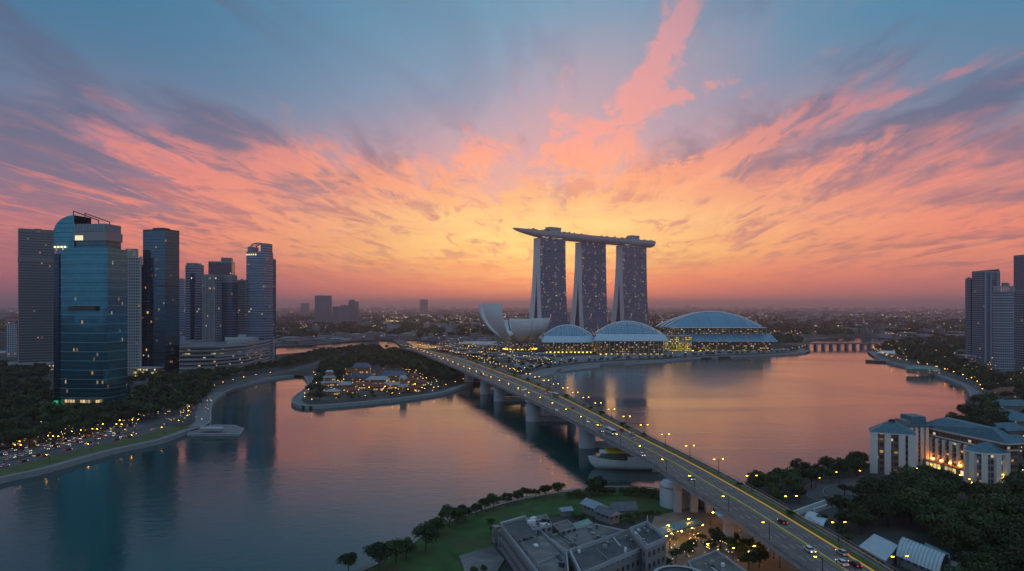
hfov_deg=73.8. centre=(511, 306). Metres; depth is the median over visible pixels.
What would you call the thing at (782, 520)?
car
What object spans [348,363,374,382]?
pavilion
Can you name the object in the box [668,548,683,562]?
tree
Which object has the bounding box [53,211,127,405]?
office tower
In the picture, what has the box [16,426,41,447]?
tree
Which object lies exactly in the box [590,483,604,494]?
shrub
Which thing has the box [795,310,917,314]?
hill
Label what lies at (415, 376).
pavilion
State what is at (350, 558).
tree
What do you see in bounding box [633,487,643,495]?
shrub
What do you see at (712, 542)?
tree
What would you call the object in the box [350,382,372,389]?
pavilion
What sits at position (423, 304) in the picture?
apartment block
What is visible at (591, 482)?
tree
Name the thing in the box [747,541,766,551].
tree
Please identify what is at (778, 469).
tree
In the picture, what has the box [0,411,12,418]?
tree
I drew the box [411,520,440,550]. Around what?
tree
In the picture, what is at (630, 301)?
hotel tower
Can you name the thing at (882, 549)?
flat white shed
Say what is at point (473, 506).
tree
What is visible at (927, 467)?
tree
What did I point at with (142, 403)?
tree
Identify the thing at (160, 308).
office tower
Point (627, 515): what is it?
shrub
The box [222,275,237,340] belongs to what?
office tower
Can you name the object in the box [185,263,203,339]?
office tower
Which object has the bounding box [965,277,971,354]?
apartment tower
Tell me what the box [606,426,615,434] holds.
bus
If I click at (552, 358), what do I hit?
plaza building
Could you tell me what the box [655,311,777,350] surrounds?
exhibition hall
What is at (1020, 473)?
tree
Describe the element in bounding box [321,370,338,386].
pavilion
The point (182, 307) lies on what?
office tower
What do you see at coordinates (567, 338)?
domed hall
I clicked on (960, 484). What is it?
tree
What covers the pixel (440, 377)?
tree
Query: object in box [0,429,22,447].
tree
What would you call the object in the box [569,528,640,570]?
office block
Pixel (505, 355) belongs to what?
plaza building
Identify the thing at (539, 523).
plant block
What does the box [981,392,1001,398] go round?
tree
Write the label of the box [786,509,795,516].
shrub
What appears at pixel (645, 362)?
landing stage
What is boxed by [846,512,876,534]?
tree
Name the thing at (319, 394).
tree
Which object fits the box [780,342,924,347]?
causeway
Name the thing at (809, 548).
car
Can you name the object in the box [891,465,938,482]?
tree
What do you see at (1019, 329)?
apartment tower
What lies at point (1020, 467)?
tree
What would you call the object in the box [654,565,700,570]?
round roof block
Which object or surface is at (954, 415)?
tree
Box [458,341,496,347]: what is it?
pavilion
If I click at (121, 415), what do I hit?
tree
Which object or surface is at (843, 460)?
tree
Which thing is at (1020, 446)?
house
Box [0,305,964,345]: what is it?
distant city
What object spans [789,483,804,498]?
tree
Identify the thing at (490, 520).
shrub
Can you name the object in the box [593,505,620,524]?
lean shed
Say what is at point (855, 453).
tree
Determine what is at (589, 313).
hotel tower
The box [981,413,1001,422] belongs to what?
tree
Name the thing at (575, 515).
shrub
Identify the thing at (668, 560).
tree
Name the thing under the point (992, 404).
tree
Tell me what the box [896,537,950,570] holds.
barrel roof shed
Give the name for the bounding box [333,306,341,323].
apartment block
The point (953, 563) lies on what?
grey lean to
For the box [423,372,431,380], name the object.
tree
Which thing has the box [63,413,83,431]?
tree
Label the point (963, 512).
tree
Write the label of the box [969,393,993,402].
tree
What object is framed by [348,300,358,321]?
apartment block
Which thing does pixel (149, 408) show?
tree
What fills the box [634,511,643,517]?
shrub
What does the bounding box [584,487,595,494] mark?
shrub
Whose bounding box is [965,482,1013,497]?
tree
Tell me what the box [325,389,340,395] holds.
pavilion
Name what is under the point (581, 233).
roof garden
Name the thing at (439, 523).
tree
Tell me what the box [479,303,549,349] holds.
lotus museum
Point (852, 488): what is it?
tree
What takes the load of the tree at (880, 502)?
on the ground at (898, 530)
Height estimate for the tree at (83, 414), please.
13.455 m
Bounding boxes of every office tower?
[8,228,54,370]
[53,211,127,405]
[125,248,142,375]
[131,228,179,376]
[179,278,184,353]
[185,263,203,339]
[202,274,222,340]
[208,258,234,274]
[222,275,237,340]
[237,279,245,334]
[246,242,273,361]
[273,258,275,359]
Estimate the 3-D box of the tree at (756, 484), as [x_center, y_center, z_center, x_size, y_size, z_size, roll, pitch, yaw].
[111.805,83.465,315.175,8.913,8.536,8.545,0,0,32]
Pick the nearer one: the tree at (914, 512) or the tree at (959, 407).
the tree at (914, 512)
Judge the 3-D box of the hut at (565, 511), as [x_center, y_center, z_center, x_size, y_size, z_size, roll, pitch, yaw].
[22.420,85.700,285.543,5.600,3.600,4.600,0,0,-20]
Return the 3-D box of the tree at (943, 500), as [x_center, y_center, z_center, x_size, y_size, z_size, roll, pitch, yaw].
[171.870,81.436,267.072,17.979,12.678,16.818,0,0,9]
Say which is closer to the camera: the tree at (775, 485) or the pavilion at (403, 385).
the tree at (775, 485)
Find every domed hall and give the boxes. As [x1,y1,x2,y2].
[541,324,595,352]
[594,321,668,354]
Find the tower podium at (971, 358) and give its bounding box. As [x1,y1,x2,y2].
[958,354,976,361]
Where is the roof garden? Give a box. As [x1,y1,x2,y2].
[529,228,652,240]
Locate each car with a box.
[777,518,787,523]
[803,545,815,552]
[835,559,848,565]
[836,549,848,555]
[848,560,862,567]
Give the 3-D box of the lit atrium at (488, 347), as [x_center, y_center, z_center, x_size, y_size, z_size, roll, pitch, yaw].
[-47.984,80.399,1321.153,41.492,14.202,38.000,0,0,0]
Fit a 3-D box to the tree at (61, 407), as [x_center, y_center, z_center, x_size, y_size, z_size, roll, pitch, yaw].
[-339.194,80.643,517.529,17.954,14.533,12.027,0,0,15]
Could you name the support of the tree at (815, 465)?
on the ground at (898, 530)
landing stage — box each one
[560,364,599,372]
[624,360,677,364]
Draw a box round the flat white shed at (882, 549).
[859,534,897,567]
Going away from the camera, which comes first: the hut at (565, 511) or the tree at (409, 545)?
the tree at (409, 545)
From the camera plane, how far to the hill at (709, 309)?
10721.90 m
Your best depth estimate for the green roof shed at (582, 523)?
254.54 m
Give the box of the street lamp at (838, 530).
[832,521,845,541]
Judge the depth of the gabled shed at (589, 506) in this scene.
286.68 m
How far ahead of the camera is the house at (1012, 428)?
449.25 m
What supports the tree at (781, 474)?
on the ground at (898, 530)
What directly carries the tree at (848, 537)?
on the ground at (898, 530)
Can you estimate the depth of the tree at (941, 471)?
322.63 m
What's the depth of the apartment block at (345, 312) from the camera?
3089.38 m
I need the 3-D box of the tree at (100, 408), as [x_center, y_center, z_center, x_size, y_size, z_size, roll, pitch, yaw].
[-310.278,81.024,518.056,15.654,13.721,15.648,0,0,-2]
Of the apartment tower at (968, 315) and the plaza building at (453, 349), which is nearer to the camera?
the apartment tower at (968, 315)
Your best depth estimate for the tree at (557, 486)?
313.11 m
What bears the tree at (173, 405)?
on the ground at (898, 530)
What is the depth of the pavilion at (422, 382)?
743.78 m
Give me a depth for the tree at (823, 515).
272.63 m
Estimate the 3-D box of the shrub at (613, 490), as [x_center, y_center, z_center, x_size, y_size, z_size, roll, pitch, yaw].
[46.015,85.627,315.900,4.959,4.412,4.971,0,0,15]
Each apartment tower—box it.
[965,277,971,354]
[972,269,999,362]
[993,283,1014,372]
[1014,255,1023,358]
[1015,289,1023,368]
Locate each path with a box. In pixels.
[355,486,658,570]
[481,350,579,367]
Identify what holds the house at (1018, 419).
on the ground at (898, 530)
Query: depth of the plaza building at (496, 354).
1196.09 m
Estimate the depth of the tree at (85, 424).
458.20 m
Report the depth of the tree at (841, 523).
265.27 m
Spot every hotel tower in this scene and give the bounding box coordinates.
[529,237,567,338]
[570,242,607,335]
[611,244,648,325]
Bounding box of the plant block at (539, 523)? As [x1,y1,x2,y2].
[525,514,551,537]
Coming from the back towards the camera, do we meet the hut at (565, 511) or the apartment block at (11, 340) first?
the apartment block at (11, 340)
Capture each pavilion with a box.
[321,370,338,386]
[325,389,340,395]
[337,381,352,389]
[343,387,357,394]
[345,369,352,375]
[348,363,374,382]
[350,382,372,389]
[365,376,389,382]
[365,383,388,390]
[379,371,407,381]
[384,382,399,389]
[398,375,408,392]
[407,377,415,384]
[407,385,421,392]
[409,373,418,379]
[413,379,427,386]
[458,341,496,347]
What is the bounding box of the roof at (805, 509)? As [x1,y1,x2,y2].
[794,500,827,514]
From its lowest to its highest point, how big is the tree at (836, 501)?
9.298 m
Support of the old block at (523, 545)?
on the ground at (898, 530)
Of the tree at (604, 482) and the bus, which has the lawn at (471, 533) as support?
the tree at (604, 482)
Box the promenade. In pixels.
[0,350,981,476]
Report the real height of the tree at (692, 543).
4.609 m
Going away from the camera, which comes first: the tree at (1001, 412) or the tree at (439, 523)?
the tree at (439, 523)
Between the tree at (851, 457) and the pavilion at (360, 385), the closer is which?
the tree at (851, 457)
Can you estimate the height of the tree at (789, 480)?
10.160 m
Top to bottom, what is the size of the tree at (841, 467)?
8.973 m
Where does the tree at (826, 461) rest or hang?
on the ground at (898, 530)
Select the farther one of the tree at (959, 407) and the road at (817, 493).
the tree at (959, 407)
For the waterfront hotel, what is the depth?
354.70 m
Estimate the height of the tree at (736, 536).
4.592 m
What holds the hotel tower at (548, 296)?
on the ground at (898, 530)
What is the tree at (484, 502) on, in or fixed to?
on the lawn at (471, 533)
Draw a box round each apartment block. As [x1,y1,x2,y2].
[0,331,5,350]
[6,323,16,356]
[301,303,309,315]
[315,295,331,321]
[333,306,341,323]
[340,305,348,322]
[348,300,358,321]
[420,299,427,311]
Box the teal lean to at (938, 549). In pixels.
[924,542,949,563]
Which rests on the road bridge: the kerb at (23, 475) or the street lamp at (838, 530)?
the street lamp at (838, 530)
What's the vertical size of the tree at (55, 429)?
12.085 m
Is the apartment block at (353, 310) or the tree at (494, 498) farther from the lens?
the apartment block at (353, 310)
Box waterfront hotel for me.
[869,414,1023,484]
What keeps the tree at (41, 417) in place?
on the ground at (898, 530)
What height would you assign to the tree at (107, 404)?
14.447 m
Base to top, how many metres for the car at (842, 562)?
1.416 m
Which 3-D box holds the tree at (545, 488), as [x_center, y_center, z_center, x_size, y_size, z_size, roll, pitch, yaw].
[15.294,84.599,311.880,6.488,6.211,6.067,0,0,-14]
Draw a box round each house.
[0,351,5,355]
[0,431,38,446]
[659,478,703,508]
[877,351,897,356]
[905,365,940,373]
[990,387,1020,398]
[990,400,1023,412]
[992,422,1023,436]
[999,409,1021,413]
[1005,414,1023,426]
[1011,435,1023,453]
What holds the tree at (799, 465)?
on the ground at (898, 530)
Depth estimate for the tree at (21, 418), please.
469.29 m
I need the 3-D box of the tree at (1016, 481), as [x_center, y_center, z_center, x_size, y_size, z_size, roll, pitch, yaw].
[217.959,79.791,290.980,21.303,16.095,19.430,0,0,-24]
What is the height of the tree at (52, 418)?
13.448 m
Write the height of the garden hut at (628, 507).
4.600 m
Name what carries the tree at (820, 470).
on the ground at (898, 530)
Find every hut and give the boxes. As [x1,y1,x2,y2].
[558,506,573,516]
[609,501,638,514]
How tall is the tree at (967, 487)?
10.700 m
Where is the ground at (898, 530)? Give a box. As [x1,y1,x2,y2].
[0,308,1023,570]
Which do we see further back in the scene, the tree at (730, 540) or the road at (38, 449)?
the road at (38, 449)
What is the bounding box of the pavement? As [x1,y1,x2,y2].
[652,509,800,570]
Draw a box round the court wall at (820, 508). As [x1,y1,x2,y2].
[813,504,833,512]
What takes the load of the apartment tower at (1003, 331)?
on the ground at (898, 530)
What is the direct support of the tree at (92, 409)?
on the ground at (898, 530)
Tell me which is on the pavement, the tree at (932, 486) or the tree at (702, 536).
the tree at (702, 536)
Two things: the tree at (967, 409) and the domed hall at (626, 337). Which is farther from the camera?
the domed hall at (626, 337)
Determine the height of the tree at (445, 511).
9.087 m
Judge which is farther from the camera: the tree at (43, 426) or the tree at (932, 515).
the tree at (43, 426)
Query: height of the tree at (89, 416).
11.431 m
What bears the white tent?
on the ground at (898, 530)
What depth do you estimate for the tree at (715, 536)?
245.19 m
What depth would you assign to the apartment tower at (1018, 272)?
1129.18 m
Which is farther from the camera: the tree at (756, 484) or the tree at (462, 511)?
the tree at (756, 484)
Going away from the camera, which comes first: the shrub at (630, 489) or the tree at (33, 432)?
the shrub at (630, 489)
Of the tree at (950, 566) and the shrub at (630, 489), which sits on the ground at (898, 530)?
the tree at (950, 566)
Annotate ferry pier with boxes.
[187,425,243,435]
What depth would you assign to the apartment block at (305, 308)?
6172.12 m
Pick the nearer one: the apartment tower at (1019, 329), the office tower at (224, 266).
the apartment tower at (1019, 329)
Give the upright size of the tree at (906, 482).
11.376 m
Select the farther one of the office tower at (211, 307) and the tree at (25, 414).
the office tower at (211, 307)
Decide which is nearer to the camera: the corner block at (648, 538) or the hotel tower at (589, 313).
the corner block at (648, 538)
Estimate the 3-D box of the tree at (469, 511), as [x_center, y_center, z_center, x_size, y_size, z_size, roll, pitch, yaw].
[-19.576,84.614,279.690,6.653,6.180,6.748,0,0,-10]
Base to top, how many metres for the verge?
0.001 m
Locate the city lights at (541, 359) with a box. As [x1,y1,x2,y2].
[64,308,1023,551]
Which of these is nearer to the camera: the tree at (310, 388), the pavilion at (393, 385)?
the tree at (310, 388)
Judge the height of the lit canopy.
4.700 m
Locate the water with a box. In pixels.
[0,338,971,570]
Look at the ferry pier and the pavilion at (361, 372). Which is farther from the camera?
the pavilion at (361, 372)
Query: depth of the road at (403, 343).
838.52 m
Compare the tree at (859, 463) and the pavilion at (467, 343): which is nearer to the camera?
the tree at (859, 463)
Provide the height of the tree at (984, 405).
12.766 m
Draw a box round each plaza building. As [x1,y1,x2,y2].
[451,347,463,351]
[454,351,480,356]
[494,353,518,355]
[497,357,511,359]
[498,354,514,356]
[514,356,521,360]
[520,352,541,355]
[525,357,547,361]
[535,357,555,360]
[538,353,564,357]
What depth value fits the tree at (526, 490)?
308.66 m
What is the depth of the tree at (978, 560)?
211.09 m
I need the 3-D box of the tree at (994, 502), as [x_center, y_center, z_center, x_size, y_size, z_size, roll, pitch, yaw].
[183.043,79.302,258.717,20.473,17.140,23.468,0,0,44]
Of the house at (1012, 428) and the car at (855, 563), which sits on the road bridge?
the car at (855, 563)
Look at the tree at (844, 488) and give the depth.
315.17 m
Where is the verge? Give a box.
[0,426,191,475]
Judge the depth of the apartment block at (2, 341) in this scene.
1218.51 m
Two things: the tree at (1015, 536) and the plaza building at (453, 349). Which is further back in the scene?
the plaza building at (453, 349)
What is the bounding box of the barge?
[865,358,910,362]
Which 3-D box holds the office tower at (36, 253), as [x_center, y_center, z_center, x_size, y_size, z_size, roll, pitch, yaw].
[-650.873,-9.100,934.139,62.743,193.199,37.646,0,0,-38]
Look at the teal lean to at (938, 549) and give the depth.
230.58 m
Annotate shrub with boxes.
[469,566,478,570]
[486,518,495,523]
[565,492,574,497]
[571,513,578,517]
[572,489,580,496]
[580,491,587,497]
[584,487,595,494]
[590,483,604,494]
[599,486,609,495]
[608,487,616,493]
[617,487,628,494]
[624,513,632,518]
[626,486,635,493]
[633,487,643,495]
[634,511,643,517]
[640,487,650,494]
[647,489,657,497]
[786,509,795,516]
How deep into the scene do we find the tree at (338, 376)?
773.37 m
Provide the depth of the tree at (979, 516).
247.55 m
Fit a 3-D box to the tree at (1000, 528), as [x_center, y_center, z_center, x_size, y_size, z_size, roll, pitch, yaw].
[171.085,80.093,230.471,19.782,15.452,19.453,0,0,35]
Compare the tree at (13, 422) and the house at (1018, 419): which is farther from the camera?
the house at (1018, 419)
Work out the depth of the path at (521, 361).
1043.40 m
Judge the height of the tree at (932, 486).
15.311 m
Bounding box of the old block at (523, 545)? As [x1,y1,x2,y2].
[492,515,568,570]
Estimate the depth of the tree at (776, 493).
297.42 m
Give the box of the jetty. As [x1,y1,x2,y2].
[526,370,556,378]
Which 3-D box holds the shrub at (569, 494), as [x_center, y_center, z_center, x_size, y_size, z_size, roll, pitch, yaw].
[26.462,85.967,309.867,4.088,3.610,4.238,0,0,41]
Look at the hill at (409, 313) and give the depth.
6395.82 m
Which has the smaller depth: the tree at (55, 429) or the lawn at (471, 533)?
the lawn at (471, 533)
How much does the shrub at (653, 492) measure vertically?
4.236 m
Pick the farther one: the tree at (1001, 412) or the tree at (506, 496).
the tree at (1001, 412)
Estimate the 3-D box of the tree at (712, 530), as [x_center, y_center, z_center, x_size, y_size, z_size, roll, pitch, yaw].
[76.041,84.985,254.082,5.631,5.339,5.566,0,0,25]
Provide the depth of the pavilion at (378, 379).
757.26 m
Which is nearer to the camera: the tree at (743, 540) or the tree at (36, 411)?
the tree at (743, 540)
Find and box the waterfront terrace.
[513,348,803,370]
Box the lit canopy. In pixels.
[658,519,702,541]
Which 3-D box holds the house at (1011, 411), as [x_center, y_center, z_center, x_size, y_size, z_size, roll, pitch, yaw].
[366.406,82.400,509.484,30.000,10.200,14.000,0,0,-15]
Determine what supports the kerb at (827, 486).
on the road at (817, 493)
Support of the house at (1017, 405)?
on the ground at (898, 530)
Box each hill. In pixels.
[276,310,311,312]
[391,310,477,315]
[648,308,781,311]
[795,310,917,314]
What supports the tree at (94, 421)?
on the ground at (898, 530)
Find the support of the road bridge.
on the ground at (898, 530)
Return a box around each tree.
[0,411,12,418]
[0,417,22,427]
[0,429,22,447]
[0,435,20,450]
[2,416,23,426]
[13,413,29,427]
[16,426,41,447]
[23,408,49,423]
[35,412,51,421]
[38,424,48,439]
[40,420,56,436]
[44,413,64,422]
[44,424,64,440]
[53,403,77,411]
[54,416,75,435]
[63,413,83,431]
[66,411,88,428]
[68,408,86,413]
[71,420,92,434]
[79,417,97,432]
[82,407,96,413]
[85,414,99,429]
[90,401,114,412]
[94,404,110,413]
[96,412,118,427]
[110,402,129,420]
[110,410,128,424]
[127,404,144,420]
[129,401,146,416]
[141,403,159,419]
[146,397,165,407]
[154,403,162,417]
[164,401,181,415]
[305,385,314,390]
[315,391,325,401]
[333,369,345,374]
[334,374,343,381]
[336,552,357,570]
[362,541,392,569]
[383,538,405,562]
[399,536,417,558]
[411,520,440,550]
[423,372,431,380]
[429,517,448,529]
[435,374,446,384]
[437,504,463,527]
[443,374,452,385]
[452,507,467,523]
[457,504,471,519]
[470,503,482,514]
[476,497,490,510]
[487,493,502,508]
[501,492,512,504]
[512,489,523,498]
[520,487,532,495]
[532,488,540,494]
[538,484,552,497]
[551,482,565,491]
[585,478,602,494]
[593,475,607,493]
[666,556,672,564]
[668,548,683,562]
[679,542,695,557]
[686,538,698,547]
[696,534,707,538]
[702,539,717,549]
[708,527,722,535]
[710,532,725,548]
[720,536,736,552]
[728,542,748,558]
[734,532,739,539]
[739,537,754,551]
[739,551,757,569]
[745,477,764,489]
[746,469,766,490]
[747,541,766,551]
[749,549,770,567]
[758,472,782,491]
[767,481,782,491]
[769,487,787,501]
[770,470,786,482]
[772,467,787,483]
[781,472,803,494]
[785,467,802,476]
[788,458,811,478]
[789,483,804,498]
[789,485,806,503]
[800,468,821,487]
[812,463,823,469]
[814,467,825,481]
[816,513,828,517]
[817,456,836,468]
[823,495,851,510]
[824,469,838,480]
[827,462,850,478]
[833,521,844,526]
[834,510,850,521]
[834,525,850,538]
[836,459,849,474]
[837,484,848,494]
[842,534,853,542]
[845,455,865,472]
[846,451,866,470]
[846,501,878,527]
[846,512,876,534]
[848,457,869,476]
[849,485,857,496]
[851,494,863,501]
[854,474,910,517]
[857,451,868,460]
[861,493,910,527]
[886,485,936,524]
[887,477,915,486]
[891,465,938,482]
[911,503,966,544]
[911,508,928,532]
[912,475,962,500]
[917,464,934,472]
[928,518,989,561]
[931,473,965,486]
[931,494,969,510]
[934,468,957,478]
[936,478,964,495]
[937,504,972,526]
[941,564,978,570]
[944,411,969,420]
[955,550,1007,570]
[956,404,967,414]
[960,404,990,414]
[960,481,980,493]
[963,415,995,426]
[963,491,1023,516]
[964,506,1013,544]
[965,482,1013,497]
[966,409,987,417]
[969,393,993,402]
[970,403,989,408]
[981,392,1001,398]
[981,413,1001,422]
[983,409,1008,417]
[984,400,999,407]
[984,516,1023,544]
[985,411,1008,422]
[990,542,1023,570]
[993,481,1023,494]
[998,473,1023,492]
[999,527,1023,552]
[1009,493,1023,519]
[1012,472,1023,476]
[1018,464,1023,470]
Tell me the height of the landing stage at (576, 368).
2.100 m
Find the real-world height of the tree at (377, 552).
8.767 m
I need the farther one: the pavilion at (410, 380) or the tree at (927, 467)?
the pavilion at (410, 380)
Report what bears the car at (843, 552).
on the road bridge
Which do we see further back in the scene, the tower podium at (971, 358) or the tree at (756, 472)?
the tower podium at (971, 358)
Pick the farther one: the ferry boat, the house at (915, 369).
the house at (915, 369)
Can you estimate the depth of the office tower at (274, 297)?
1121.41 m
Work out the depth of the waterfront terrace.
1185.43 m
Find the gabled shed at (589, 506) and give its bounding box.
[580,498,609,516]
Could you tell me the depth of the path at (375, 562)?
306.54 m
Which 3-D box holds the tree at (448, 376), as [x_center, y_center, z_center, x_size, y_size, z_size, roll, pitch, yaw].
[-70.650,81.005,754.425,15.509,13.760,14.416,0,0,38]
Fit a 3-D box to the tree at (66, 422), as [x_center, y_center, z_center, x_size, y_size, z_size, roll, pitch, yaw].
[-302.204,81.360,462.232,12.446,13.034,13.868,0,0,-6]
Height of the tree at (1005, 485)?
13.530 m
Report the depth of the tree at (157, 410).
534.70 m
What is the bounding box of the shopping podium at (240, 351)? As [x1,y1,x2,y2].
[179,334,274,373]
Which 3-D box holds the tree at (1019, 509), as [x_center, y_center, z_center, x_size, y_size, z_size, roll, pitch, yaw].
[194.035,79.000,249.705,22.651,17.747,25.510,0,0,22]
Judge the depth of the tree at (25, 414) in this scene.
486.57 m
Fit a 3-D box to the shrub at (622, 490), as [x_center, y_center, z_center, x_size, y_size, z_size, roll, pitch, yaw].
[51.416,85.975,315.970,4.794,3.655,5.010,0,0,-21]
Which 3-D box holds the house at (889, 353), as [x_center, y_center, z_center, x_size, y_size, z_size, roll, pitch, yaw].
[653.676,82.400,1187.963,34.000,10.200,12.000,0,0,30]
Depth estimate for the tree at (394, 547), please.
229.88 m
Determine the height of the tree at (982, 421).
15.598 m
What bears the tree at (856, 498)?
on the ground at (898, 530)
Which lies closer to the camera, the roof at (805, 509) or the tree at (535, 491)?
the roof at (805, 509)
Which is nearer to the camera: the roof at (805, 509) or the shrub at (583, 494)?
the roof at (805, 509)
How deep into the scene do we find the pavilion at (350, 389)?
674.32 m
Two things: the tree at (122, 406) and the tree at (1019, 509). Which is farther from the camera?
the tree at (122, 406)
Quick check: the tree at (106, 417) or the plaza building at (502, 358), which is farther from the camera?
the plaza building at (502, 358)
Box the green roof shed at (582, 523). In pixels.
[572,519,592,527]
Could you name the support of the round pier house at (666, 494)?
on the ground at (898, 530)
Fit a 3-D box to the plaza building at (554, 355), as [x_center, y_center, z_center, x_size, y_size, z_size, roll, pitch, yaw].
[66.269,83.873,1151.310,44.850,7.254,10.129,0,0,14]
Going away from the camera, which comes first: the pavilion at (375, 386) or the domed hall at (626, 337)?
the pavilion at (375, 386)
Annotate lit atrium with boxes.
[476,344,497,351]
[664,335,692,350]
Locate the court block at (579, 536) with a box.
[551,524,622,567]
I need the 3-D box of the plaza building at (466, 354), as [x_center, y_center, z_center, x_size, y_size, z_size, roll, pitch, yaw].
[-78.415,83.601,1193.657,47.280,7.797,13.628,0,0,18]
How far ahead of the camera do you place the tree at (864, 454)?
366.81 m
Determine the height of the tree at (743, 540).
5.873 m
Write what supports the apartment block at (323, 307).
on the ground at (898, 530)
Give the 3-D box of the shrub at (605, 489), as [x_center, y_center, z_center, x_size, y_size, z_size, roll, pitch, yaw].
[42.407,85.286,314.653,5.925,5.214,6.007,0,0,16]
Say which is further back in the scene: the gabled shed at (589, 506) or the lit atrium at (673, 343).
the lit atrium at (673, 343)
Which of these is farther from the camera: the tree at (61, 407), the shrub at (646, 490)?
the tree at (61, 407)
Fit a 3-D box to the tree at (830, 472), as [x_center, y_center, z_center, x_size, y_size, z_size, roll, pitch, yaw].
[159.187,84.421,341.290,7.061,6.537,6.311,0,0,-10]
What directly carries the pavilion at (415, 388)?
on the ground at (898, 530)
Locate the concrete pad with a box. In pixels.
[459,546,504,570]
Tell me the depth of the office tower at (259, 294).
1007.45 m
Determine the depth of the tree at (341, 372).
814.88 m
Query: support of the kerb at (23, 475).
on the ground at (898, 530)
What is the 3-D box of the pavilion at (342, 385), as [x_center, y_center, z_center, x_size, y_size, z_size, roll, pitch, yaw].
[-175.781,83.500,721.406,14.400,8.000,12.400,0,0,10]
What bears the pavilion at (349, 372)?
on the ground at (898, 530)
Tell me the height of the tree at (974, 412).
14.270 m
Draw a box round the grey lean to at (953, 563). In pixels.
[944,560,957,570]
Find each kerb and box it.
[0,350,971,483]
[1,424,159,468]
[804,476,859,498]
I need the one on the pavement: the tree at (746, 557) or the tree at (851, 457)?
the tree at (746, 557)
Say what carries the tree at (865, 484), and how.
on the ground at (898, 530)
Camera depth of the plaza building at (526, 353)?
1193.12 m
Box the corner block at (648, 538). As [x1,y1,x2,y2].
[630,515,665,570]
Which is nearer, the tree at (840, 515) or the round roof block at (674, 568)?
the round roof block at (674, 568)
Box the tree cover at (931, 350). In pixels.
[0,307,1023,414]
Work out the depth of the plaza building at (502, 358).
1111.78 m
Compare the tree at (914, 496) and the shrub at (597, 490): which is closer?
the tree at (914, 496)
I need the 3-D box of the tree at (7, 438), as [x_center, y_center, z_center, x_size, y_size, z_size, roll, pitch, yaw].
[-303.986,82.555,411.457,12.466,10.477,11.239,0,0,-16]
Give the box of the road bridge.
[400,347,898,570]
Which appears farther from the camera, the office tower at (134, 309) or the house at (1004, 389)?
the office tower at (134, 309)
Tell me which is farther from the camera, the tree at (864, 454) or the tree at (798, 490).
the tree at (864, 454)
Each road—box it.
[0,424,170,468]
[213,334,1023,413]
[801,474,888,516]
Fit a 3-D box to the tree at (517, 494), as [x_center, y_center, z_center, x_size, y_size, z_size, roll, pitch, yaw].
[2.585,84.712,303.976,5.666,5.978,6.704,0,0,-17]
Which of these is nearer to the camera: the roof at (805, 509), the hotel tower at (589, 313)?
the roof at (805, 509)
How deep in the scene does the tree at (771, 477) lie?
315.87 m
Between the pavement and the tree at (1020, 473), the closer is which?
the pavement
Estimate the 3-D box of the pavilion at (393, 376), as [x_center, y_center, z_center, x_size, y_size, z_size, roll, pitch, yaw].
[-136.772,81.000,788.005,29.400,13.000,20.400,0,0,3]
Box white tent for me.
[805,511,828,526]
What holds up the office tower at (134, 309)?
on the ground at (898, 530)
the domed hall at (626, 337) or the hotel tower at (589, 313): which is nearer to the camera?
the domed hall at (626, 337)
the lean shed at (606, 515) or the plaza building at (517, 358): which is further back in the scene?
the plaza building at (517, 358)
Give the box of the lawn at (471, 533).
[368,489,670,570]
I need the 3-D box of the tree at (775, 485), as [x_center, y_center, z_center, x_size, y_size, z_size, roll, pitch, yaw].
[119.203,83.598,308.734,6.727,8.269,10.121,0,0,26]
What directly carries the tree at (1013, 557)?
on the ground at (898, 530)
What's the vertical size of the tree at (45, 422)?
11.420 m
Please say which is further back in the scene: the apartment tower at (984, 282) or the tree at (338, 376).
the apartment tower at (984, 282)
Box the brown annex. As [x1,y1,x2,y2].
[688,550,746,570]
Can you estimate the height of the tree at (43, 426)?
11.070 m
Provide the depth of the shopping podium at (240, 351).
880.92 m
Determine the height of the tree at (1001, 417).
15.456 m
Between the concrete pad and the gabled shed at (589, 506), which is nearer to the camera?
the concrete pad
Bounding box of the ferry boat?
[588,448,653,469]
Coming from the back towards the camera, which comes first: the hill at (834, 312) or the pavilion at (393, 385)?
the hill at (834, 312)
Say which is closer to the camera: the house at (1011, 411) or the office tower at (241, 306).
the house at (1011, 411)
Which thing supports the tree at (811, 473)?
on the ground at (898, 530)

